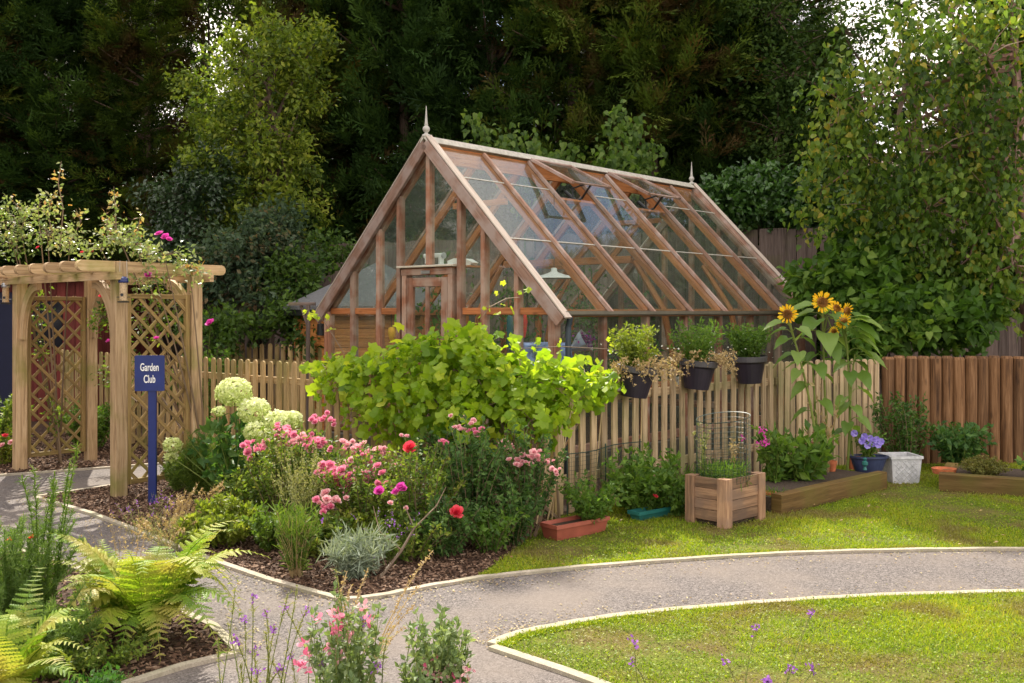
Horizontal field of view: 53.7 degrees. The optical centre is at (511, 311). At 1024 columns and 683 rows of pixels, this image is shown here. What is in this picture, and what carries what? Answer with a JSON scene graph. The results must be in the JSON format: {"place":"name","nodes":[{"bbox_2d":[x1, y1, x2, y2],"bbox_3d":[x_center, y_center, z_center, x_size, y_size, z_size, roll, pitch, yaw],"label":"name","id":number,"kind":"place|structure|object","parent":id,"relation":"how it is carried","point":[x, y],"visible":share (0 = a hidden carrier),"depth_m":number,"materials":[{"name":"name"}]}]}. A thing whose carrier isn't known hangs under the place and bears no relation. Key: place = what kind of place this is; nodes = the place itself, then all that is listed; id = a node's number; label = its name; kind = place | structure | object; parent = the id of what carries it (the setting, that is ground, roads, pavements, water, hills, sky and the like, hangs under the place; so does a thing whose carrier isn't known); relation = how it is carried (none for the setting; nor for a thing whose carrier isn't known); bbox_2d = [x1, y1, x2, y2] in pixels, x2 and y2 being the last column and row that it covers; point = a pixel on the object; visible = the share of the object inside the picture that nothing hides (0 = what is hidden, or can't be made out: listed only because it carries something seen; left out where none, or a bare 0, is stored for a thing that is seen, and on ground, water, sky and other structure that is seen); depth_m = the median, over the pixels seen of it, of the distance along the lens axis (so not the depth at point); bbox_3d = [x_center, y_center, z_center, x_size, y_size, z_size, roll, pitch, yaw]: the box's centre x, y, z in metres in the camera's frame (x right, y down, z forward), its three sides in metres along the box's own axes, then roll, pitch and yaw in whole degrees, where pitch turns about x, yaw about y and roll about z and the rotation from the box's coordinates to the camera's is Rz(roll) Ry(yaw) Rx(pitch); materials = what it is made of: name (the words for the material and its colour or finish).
{"place":"outdoors","nodes":[
{"label":"outdoors","id":0,"kind":"place"},
{"bbox_2d":[0,421,210,473],"bbox_3d":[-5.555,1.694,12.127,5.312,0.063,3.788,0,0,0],"label":"bark mulch","id":1,"kind":"object","parent":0,"point":[81,460],"visible":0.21,"depth_m":11.54,"materials":[{"name":"brown wood"}]},
{"bbox_2d":[0,161,90,460],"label":"climbing rose","id":2,"kind":"object","parent":1,"relation":"on","point":[25,215],"visible":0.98,"depth_m":10.75,"materials":[{"name":"green plant"}]},
{"bbox_2d":[0,547,232,682],"bbox_3d":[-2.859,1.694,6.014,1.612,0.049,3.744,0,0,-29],"label":"bark mulch","id":3,"kind":"object","parent":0,"point":[168,657],"visible":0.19,"depth_m":5.11,"materials":[{"name":"brown wood"}]},
{"bbox_2d":[0,567,85,682],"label":"fern","id":4,"kind":"object","parent":3,"relation":"on","point":[20,663],"visible":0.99,"depth_m":4.31,"materials":[{"name":"green plant"}]},
{"bbox_2d":[0,507,86,627],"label":"rosemary","id":5,"kind":"object","parent":3,"relation":"on","point":[12,582],"visible":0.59,"depth_m":5.11,"materials":[{"name":"green plant"}]},
{"bbox_2d":[16,440,81,619],"bbox_3d":[-2.349,1.192,5.216,0.262,1.017,0.348,0,0,42],"label":"rosemary","id":6,"kind":"object","parent":3,"relation":"on","point":[52,500],"visible":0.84,"depth_m":5.19,"materials":[{"name":"green plant"}]},
{"bbox_2d":[0,578,101,663],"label":"fern","id":7,"kind":"object","parent":3,"relation":"on","point":[69,631],"visible":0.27,"depth_m":4.75,"materials":[{"name":"green plant"}]},
{"bbox_2d":[52,623,167,670],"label":"groundcover","id":8,"kind":"object","parent":3,"relation":"on","point":[126,652],"visible":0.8,"depth_m":4.79,"materials":[{"name":"green plant"}]},
{"bbox_2d":[26,520,267,664],"bbox_3d":[-1.878,1.396,5.242,1.152,0.636,1.078,0,0,0],"label":"fern","id":9,"kind":"object","parent":3,"relation":"on","point":[135,593],"visible":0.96,"depth_m":5.07,"materials":[{"name":"green plant"}]},
{"bbox_2d":[266,498,321,577],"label":"ornamental grass","id":10,"kind":"object","parent":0,"point":[294,534],"depth_m":6.42,"materials":[{"name":"green plant"}]},
{"bbox_2d":[42,416,760,596],"bbox_3d":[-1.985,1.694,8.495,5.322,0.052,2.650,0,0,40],"label":"bark mulch","id":11,"kind":"object","parent":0,"point":[306,577],"visible":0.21,"depth_m":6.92,"materials":[{"name":"brown wood"}]},
{"bbox_2d":[0,260,225,496],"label":"garden arch","id":12,"kind":"structure","parent":11,"relation":"on","point":[99,276],"depth_m":9.86,"materials":[{"name":"beige wood"}]},
{"bbox_2d":[69,178,212,438],"bbox_3d":[-3.505,0.211,9.556,1.329,2.985,0.905,0,0,0],"label":"climbing rose","id":13,"kind":"object","parent":11,"relation":"on","point":[126,239],"visible":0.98,"depth_m":9.53,"materials":[{"name":"green plant"}]},
{"bbox_2d":[81,275,202,443],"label":"climbing rose","id":14,"kind":"object","parent":11,"relation":"on","point":[104,314],"visible":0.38,"depth_m":10.28,"materials":[{"name":"green plant"}]},
{"bbox_2d":[135,355,164,502],"bbox_3d":[-3.192,1.045,8.918,0.256,1.311,0.053,0,0,-6],"label":"garden sign","id":15,"kind":"object","parent":11,"relation":"on","point":[150,374],"visible":1,"depth_m":8.90,"materials":[{"name":"blue metal"}]},
{"bbox_2d":[164,424,238,495],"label":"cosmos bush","id":16,"kind":"object","parent":11,"relation":"on","point":[191,478],"visible":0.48,"depth_m":9.24,"materials":[{"name":"green plant"}]},
{"bbox_2d":[173,492,257,548],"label":"spirea bush","id":17,"kind":"object","parent":11,"relation":"on","point":[217,509],"visible":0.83,"depth_m":7.22,"materials":[{"name":"green plant"}]},
{"bbox_2d":[162,376,303,499],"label":"hydrangea","id":18,"kind":"object","parent":11,"relation":"on","point":[249,426],"visible":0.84,"depth_m":8.72,"materials":[{"name":"green plant"}]},
{"bbox_2d":[238,498,296,551],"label":"groundcover rose","id":19,"kind":"object","parent":11,"relation":"on","point":[263,533],"visible":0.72,"depth_m":7.12,"materials":[{"name":"green plant"}]},
{"bbox_2d":[239,410,346,518],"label":"rose bush","id":20,"kind":"object","parent":11,"relation":"on","point":[284,434],"visible":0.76,"depth_m":7.82,"materials":[{"name":"green plant"}]},
{"bbox_2d":[270,443,337,521],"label":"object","id":21,"kind":"object","parent":11,"relation":"on","point":[290,488],"visible":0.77,"depth_m":7.35,"materials":[{"name":"green plant"}]},
{"bbox_2d":[61,349,557,514],"bbox_3d":[-2.995,1.120,11.374,8.962,1.175,0.162,0,0,41],"label":"picket fence","id":22,"kind":"object","parent":11,"relation":"on","point":[248,370],"visible":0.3,"depth_m":11.07,"materials":[{"name":"beige wood"}]},
{"bbox_2d":[316,518,399,581],"bbox_3d":[-1.014,1.542,6.550,0.595,0.444,0.741,0,0,0],"label":"silver dianthus","id":23,"kind":"object","parent":11,"relation":"on","point":[349,556],"visible":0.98,"depth_m":6.39,"materials":[{"name":"green plant"}]},
{"bbox_2d":[283,263,440,430],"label":"summerhouse","id":24,"kind":"structure","parent":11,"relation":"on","point":[366,295],"depth_m":14.16,"materials":[{"name":"wood"}]},
{"bbox_2d":[312,438,427,521],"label":"rose bush","id":25,"kind":"object","parent":11,"relation":"on","point":[359,479],"visible":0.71,"depth_m":7.26,"materials":[{"name":"pink plant"}]},
{"bbox_2d":[362,509,456,561],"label":"groundcover rose","id":26,"kind":"object","parent":11,"relation":"on","point":[416,545],"visible":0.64,"depth_m":6.83,"materials":[{"name":"green plant"}]},
{"bbox_2d":[369,433,469,533],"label":"rose bush","id":27,"kind":"object","parent":11,"relation":"on","point":[399,489],"visible":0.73,"depth_m":7.14,"materials":[{"name":"green plant"}]},
{"bbox_2d":[408,487,483,557],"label":"groundcover rose","id":28,"kind":"object","parent":11,"relation":"on","point":[452,545],"visible":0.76,"depth_m":6.94,"materials":[{"name":"green plant"}]},
{"bbox_2d":[298,280,642,520],"bbox_3d":[-0.746,0.720,9.040,3.626,1.986,1.706,0,0,24],"label":"grape vine","id":29,"kind":"object","parent":11,"relation":"on","point":[433,380],"visible":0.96,"depth_m":8.57,"materials":[{"name":"green plant"}]},
{"bbox_2d":[435,412,513,543],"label":"rose bush","id":30,"kind":"object","parent":11,"relation":"on","point":[479,486],"visible":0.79,"depth_m":7.33,"materials":[{"name":"green plant"}]},
{"bbox_2d":[460,505,529,553],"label":"groundcover rose","id":31,"kind":"object","parent":11,"relation":"on","point":[489,535],"visible":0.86,"depth_m":7.08,"materials":[{"name":"green plant"}]},
{"bbox_2d":[479,479,544,545],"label":"groundcover rose","id":32,"kind":"object","parent":11,"relation":"on","point":[522,506],"visible":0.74,"depth_m":7.24,"materials":[{"name":"green plant"}]},
{"bbox_2d":[461,108,580,341],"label":"climbing plant","id":33,"kind":"object","parent":11,"relation":"on","point":[533,145],"visible":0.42,"depth_m":16.94,"materials":[{"name":"green plant"}]},
{"bbox_2d":[483,423,569,538],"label":"rose bush","id":34,"kind":"object","parent":11,"relation":"on","point":[521,459],"visible":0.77,"depth_m":7.53,"materials":[{"name":"green plant"}]},
{"bbox_2d":[416,248,666,414],"bbox_3d":[0.351,0.422,14.026,5.203,2.555,1.645,0,0,-44],"label":"tomato plant","id":35,"kind":"object","parent":11,"relation":"on","point":[532,335],"visible":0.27,"depth_m":14.17,"materials":[{"name":"green plant"}]},
{"bbox_2d":[315,106,816,473],"bbox_3d":[0.907,-0.283,13.259,3.974,3.966,5.705,0,0,41],"label":"greenhouse","id":36,"kind":"object","parent":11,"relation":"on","point":[429,153],"visible":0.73,"depth_m":12.05,"materials":[{"name":"brown wood"}]},
{"bbox_2d":[407,277,447,454],"bbox_3d":[-0.929,0.655,11.168,0.650,2.050,0.045,0,0,41],"label":"door","id":37,"kind":"structure","parent":36,"relation":"in","point":[412,283],"depth_m":11.15,"materials":[{"name":"brown wood"}]},
{"bbox_2d":[580,99,666,228],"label":"climbing plant","id":38,"kind":"object","parent":11,"relation":"on","point":[629,157],"visible":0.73,"depth_m":16.60,"materials":[{"name":"green plant"}]},
{"bbox_2d":[544,362,773,514],"bbox_3d":[1.527,1.120,9.621,3.483,1.175,0.162,0,0,-44],"label":"picket fence","id":39,"kind":"object","parent":11,"relation":"on","point":[672,390],"visible":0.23,"depth_m":9.52,"materials":[{"name":"beige wood"}]},
{"bbox_2d":[617,363,656,398],"bbox_3d":[1.101,0.616,8.919,0.374,0.307,0.357,0,0,0],"label":"hanging pot","id":40,"kind":"object","parent":39,"relation":"hanging from","point":[640,389],"visible":0.69,"depth_m":8.80,"materials":[{"name":"plastic"}]},
{"bbox_2d":[601,321,684,386],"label":"potted plant","id":41,"kind":"object","parent":40,"relation":"in","point":[630,353],"visible":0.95,"depth_m":8.83,"materials":[{"name":"green plant"}]},
{"bbox_2d":[679,358,717,389],"bbox_3d":[1.764,0.597,9.558,0.364,0.297,0.357,0,0,0],"label":"hanging pot","id":42,"kind":"object","parent":39,"relation":"hanging from","point":[699,376],"visible":0.91,"depth_m":9.44,"materials":[{"name":"plastic"}]},
{"bbox_2d":[666,317,738,377],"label":"potted plant","id":43,"kind":"object","parent":42,"relation":"in","point":[699,349],"visible":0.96,"depth_m":9.46,"materials":[{"name":"green plant"}]},
{"bbox_2d":[731,355,766,383],"bbox_3d":[2.389,0.588,10.184,0.360,0.282,0.357,0,0,0],"label":"hanging pot","id":44,"kind":"object","parent":39,"relation":"hanging from","point":[750,370],"visible":0.91,"depth_m":10.07,"materials":[{"name":"plastic"}]},
{"bbox_2d":[722,322,810,357],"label":"potted plant","id":45,"kind":"object","parent":44,"relation":"in","point":[748,342],"visible":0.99,"depth_m":10.12,"materials":[{"name":"green plant"}]},
{"bbox_2d":[135,393,880,447],"bbox_3d":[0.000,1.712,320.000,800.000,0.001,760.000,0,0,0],"label":"ground","id":46,"kind":"structure","parent":0,"point":[297,430],"depth_m":16.58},
{"bbox_2d":[0,0,84,266],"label":"conifer tree","id":47,"kind":"object","parent":46,"relation":"on","point":[4,132],"visible":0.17,"depth_m":20.09,"materials":[{"name":"green plant"}]},
{"bbox_2d":[0,281,159,420],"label":"red cabin","id":48,"kind":"object","parent":46,"relation":"on","point":[74,290],"visible":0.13,"depth_m":15.60,"materials":[{"name":"wood"}]},
{"bbox_2d":[0,292,11,418],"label":"door","id":49,"kind":"structure","parent":48,"relation":"in","point":[5,309],"depth_m":15.62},
{"bbox_2d":[0,0,170,308],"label":"conifer tree","id":50,"kind":"object","parent":46,"relation":"on","point":[60,21],"visible":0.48,"depth_m":19.91,"materials":[{"name":"green plant"}]},
{"bbox_2d":[48,0,233,383],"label":"conifer tree","id":51,"kind":"object","parent":46,"relation":"on","point":[129,45],"visible":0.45,"depth_m":19.95,"materials":[{"name":"green plant"}]},
{"bbox_2d":[120,130,266,368],"bbox_3d":[-5.333,-0.649,16.795,1.900,4.710,1.962,0,0,29],"label":"holly shrub","id":52,"kind":"object","parent":46,"relation":"on","point":[188,203],"visible":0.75,"depth_m":16.59,"materials":[{"name":"green plant"}]},
{"bbox_2d":[133,0,275,243],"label":"deciduous tree","id":53,"kind":"object","parent":46,"relation":"on","point":[205,6],"visible":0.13,"depth_m":22.25,"materials":[{"name":"green plant"}]},
{"bbox_2d":[174,192,324,420],"bbox_3d":[-4.128,-0.089,15.569,2.531,3.582,1.877,0,0,0],"label":"butterfly bush","id":54,"kind":"object","parent":46,"relation":"on","point":[240,257],"visible":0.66,"depth_m":15.25,"materials":[{"name":"green plant"}]},
{"bbox_2d":[160,0,346,401],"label":"ash tree","id":55,"kind":"object","parent":46,"relation":"on","point":[285,62],"visible":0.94,"depth_m":17.37,"materials":[{"name":"green plant"}]},
{"bbox_2d":[171,224,369,364],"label":"elder shrub","id":56,"kind":"object","parent":46,"relation":"on","point":[328,258],"visible":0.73,"depth_m":14.91,"materials":[{"name":"green plant"}]},
{"bbox_2d":[229,343,322,429],"bbox_3d":[-3.534,1.091,14.948,2.254,1.234,0.163,0,0,40],"label":"picket fence","id":57,"kind":"object","parent":46,"relation":"on","point":[290,360],"visible":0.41,"depth_m":14.69,"materials":[{"name":"brown wood"}]},
{"bbox_2d":[209,0,359,243],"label":"conifer tree","id":58,"kind":"object","parent":46,"relation":"on","point":[237,10],"visible":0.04,"depth_m":20.94,"materials":[{"name":"green plant"}]},
{"bbox_2d":[153,240,456,396],"bbox_3d":[-4.045,0.225,19.031,6.840,2.980,0.081,0,0,22],"label":"board fence","id":59,"kind":"object","parent":46,"relation":"on","point":[442,246],"visible":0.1,"depth_m":18.36,"materials":[{"name":"brown wood"}]},
{"bbox_2d":[212,0,438,243],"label":"conifer tree","id":60,"kind":"object","parent":46,"relation":"on","point":[317,123],"visible":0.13,"depth_m":20.81,"materials":[{"name":"green plant"}]},
{"bbox_2d":[288,0,529,243],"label":"conifer tree","id":61,"kind":"object","parent":46,"relation":"on","point":[370,124],"visible":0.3,"depth_m":20.29,"materials":[{"name":"green plant"}]},
{"bbox_2d":[354,0,597,301],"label":"conifer tree","id":62,"kind":"object","parent":46,"relation":"on","point":[446,118],"visible":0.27,"depth_m":19.80,"materials":[{"name":"green plant"}]},
{"bbox_2d":[446,0,685,300],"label":"conifer tree","id":63,"kind":"object","parent":46,"relation":"on","point":[553,32],"visible":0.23,"depth_m":19.68,"materials":[{"name":"green plant"}]},
{"bbox_2d":[466,227,816,420],"bbox_3d":[1.912,0.215,16.428,5.869,3.000,0.081,0,0,22],"label":"board fence","id":64,"kind":"object","parent":46,"relation":"on","point":[776,247],"visible":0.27,"depth_m":16.12,"materials":[{"name":"brown wood"}]},
{"bbox_2d":[534,0,796,322],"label":"conifer tree","id":65,"kind":"object","parent":46,"relation":"on","point":[636,40],"visible":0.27,"depth_m":19.31,"materials":[{"name":"green plant"}]},
{"bbox_2d":[620,0,851,359],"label":"conifer tree","id":66,"kind":"object","parent":46,"relation":"on","point":[726,38],"visible":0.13,"depth_m":19.85,"materials":[{"name":"green plant"}]},
{"bbox_2d":[688,157,867,400],"bbox_3d":[4.146,-0.364,15.585,2.829,4.159,1.173,0,0,11],"label":"ivy","id":67,"kind":"object","parent":46,"relation":"on","point":[753,194],"visible":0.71,"depth_m":15.47,"materials":[{"name":"green plant"}]},
{"bbox_2d":[706,0,875,360],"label":"conifer tree","id":68,"kind":"object","parent":46,"relation":"on","point":[828,3],"visible":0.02,"depth_m":22.91,"materials":[{"name":"green plant"}]},
{"bbox_2d":[712,0,1023,225],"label":"hedgerow tree","id":69,"kind":"object","parent":46,"relation":"on","point":[776,7],"visible":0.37,"depth_m":18.85,"materials":[{"name":"green plant"}]},
{"bbox_2d":[774,210,1021,390],"bbox_3d":[4.810,0.172,12.562,2.820,3.071,2.452,0,0,0],"label":"raspberry shrub","id":70,"kind":"object","parent":46,"relation":"on","point":[928,317],"visible":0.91,"depth_m":12.06,"materials":[{"name":"green plant"}]},
{"bbox_2d":[777,0,1023,355],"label":"birch tree","id":71,"kind":"object","parent":46,"relation":"on","point":[847,119],"visible":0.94,"depth_m":12.19,"materials":[{"name":"green plant"}]},
{"bbox_2d":[820,224,1020,424],"bbox_3d":[8.473,0.215,14.733,7.738,3.000,0.085,0,0,7],"label":"board fence","id":72,"kind":"object","parent":46,"relation":"on","point":[1008,343],"visible":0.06,"depth_m":14.88,"materials":[{"name":"brown wood"}]},
{"bbox_2d":[0,448,1023,682],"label":"path","id":73,"kind":"structure","parent":0,"point":[615,591],"depth_m":6.19,"materials":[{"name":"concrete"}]},
{"bbox_2d":[32,496,342,600],"bbox_3d":[-2.684,1.718,7.579,0.126,0.064,4.683,0,0,-45],"label":"path edging","id":74,"kind":"object","parent":73,"relation":"on","point":[275,581],"visible":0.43,"depth_m":6.62,"materials":[{"name":"concrete"}]},
{"bbox_2d":[488,644,610,682],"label":"path edging","id":75,"kind":"object","parent":73,"relation":"on","point":[574,674],"visible":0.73,"depth_m":4.83,"materials":[{"name":"concrete"}]},
{"bbox_2d":[346,547,1023,601],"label":"path edging","id":76,"kind":"object","parent":73,"relation":"on","point":[396,592],"visible":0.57,"depth_m":6.87,"materials":[{"name":"concrete"}]},
{"bbox_2d":[487,589,1023,645],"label":"path edging","id":77,"kind":"object","parent":73,"relation":"on","point":[500,637],"visible":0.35,"depth_m":5.82,"materials":[{"name":"concrete"}]},
{"bbox_2d":[141,0,977,226],"label":"sky","id":78,"kind":"structure","parent":0,"point":[853,9],"materials":[{"name":"white"}]},
{"bbox_2d":[484,461,1023,573],"bbox_3d":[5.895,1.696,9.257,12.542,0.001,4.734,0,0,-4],"label":"lawn","id":79,"kind":"structure","parent":0,"point":[950,507],"depth_m":7.74,"materials":[{"name":"green plant"}]},
{"bbox_2d":[539,515,609,540],"bbox_3d":[0.478,1.640,7.678,0.560,0.120,0.200,0,0,-41],"label":"plant trough","id":80,"kind":"object","parent":79,"relation":"on","point":[566,527],"visible":0.82,"depth_m":7.60,"materials":[{"name":"red plastic"}]},
{"bbox_2d":[557,468,628,524],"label":"weeds","id":81,"kind":"object","parent":80,"relation":"on","point":[585,506],"visible":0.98,"depth_m":7.70,"materials":[{"name":"green plant"}]},
{"bbox_2d":[599,441,684,509],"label":"weeds","id":82,"kind":"object","parent":79,"relation":"on","point":[642,483],"visible":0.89,"depth_m":8.29,"materials":[{"name":"green plant"}]},
{"bbox_2d":[685,471,765,528],"bbox_3d":[1.728,1.508,8.186,0.555,0.385,0.400,0,0,-43],"label":"wooden planter","id":83,"kind":"object","parent":79,"relation":"on","point":[724,502],"visible":0.97,"depth_m":8.04,"materials":[{"name":"wood"}]},
{"bbox_2d":[766,359,878,465],"bbox_3d":[3.435,1.116,11.075,1.440,1.184,0.162,0,0,-20],"label":"picket fence","id":84,"kind":"object","parent":79,"relation":"on","point":[782,381],"visible":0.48,"depth_m":10.99,"materials":[{"name":"beige wood"}]},
{"bbox_2d":[766,468,886,514],"bbox_3d":[2.695,1.614,9.238,1.805,0.172,0.620,0,0,-43],"label":"raised bed","id":85,"kind":"object","parent":79,"relation":"on","point":[837,485],"visible":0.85,"depth_m":9.01,"materials":[{"name":"wood"}]},
{"bbox_2d":[741,421,793,482],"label":"stock plant","id":86,"kind":"object","parent":85,"relation":"on","point":[775,474],"visible":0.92,"depth_m":9.24,"materials":[{"name":"green plant"}]},
{"bbox_2d":[762,304,819,470],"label":"sunflower","id":87,"kind":"object","parent":85,"relation":"on","point":[797,356],"visible":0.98,"depth_m":9.67,"materials":[{"name":"green plant"}]},
{"bbox_2d":[756,419,840,481],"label":"dahlia plant","id":88,"kind":"object","parent":85,"relation":"on","point":[808,461],"visible":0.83,"depth_m":9.30,"materials":[{"name":"green plant"}]},
{"bbox_2d":[791,291,865,434],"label":"sunflower","id":89,"kind":"object","parent":85,"relation":"on","point":[831,344],"visible":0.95,"depth_m":9.84,"materials":[{"name":"green plant"}]},
{"bbox_2d":[830,300,886,469],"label":"sunflower","id":90,"kind":"object","parent":85,"relation":"on","point":[851,377],"visible":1,"depth_m":9.84,"materials":[{"name":"green plant"}]},
{"bbox_2d":[877,452,923,483],"bbox_3d":[3.860,1.562,10.060,0.328,0.275,0.328,0,0,-5],"label":"white planter","id":91,"kind":"object","parent":79,"relation":"on","point":[900,467],"visible":0.98,"depth_m":9.92,"materials":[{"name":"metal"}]},
{"bbox_2d":[865,391,929,455],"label":"bay shrub","id":92,"kind":"object","parent":91,"relation":"in","point":[909,432],"visible":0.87,"depth_m":10.76,"materials":[{"name":"green plant"}]},
{"bbox_2d":[881,355,1023,463],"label":"log palisade","id":93,"kind":"object","parent":79,"relation":"on","point":[981,391],"visible":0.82,"depth_m":11.23,"materials":[{"name":"brown wood"}]},
{"bbox_2d":[922,420,997,464],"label":"leafy shrub","id":94,"kind":"object","parent":79,"relation":"on","point":[966,442],"visible":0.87,"depth_m":10.58,"materials":[{"name":"green plant"}]},
{"bbox_2d":[939,462,1023,496],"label":"raised bed","id":95,"kind":"object","parent":79,"relation":"on","point":[1010,482],"visible":0.93,"depth_m":9.39,"materials":[{"name":"wood"}]},
{"bbox_2d":[497,589,1023,682],"bbox_3d":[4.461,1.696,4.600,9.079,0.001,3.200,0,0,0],"label":"lawn","id":96,"kind":"structure","parent":0,"point":[664,657],"depth_m":5.02,"materials":[{"name":"green plant"}]},
{"bbox_2d":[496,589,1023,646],"bbox_3d":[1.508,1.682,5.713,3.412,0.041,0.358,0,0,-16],"label":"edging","id":97,"kind":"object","parent":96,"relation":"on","point":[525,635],"visible":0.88,"depth_m":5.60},
{"label":"front flower bed","id":98,"kind":"structure","parent":0,"visible":0},
{"bbox_2d":[215,584,318,682],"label":"toadflax","id":99,"kind":"object","parent":98,"relation":"on","point":[280,670],"visible":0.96,"depth_m":3.90,"materials":[{"name":"green plant"}]},
{"bbox_2d":[293,579,388,682],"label":"snapdragon","id":100,"kind":"object","parent":98,"relation":"on","point":[342,669],"visible":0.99,"depth_m":3.71,"materials":[{"name":"green plant"}]},
{"bbox_2d":[395,602,475,682],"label":"snapdragon","id":101,"kind":"object","parent":98,"relation":"on","point":[438,665],"visible":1,"depth_m":3.77,"materials":[{"name":"green plant"}]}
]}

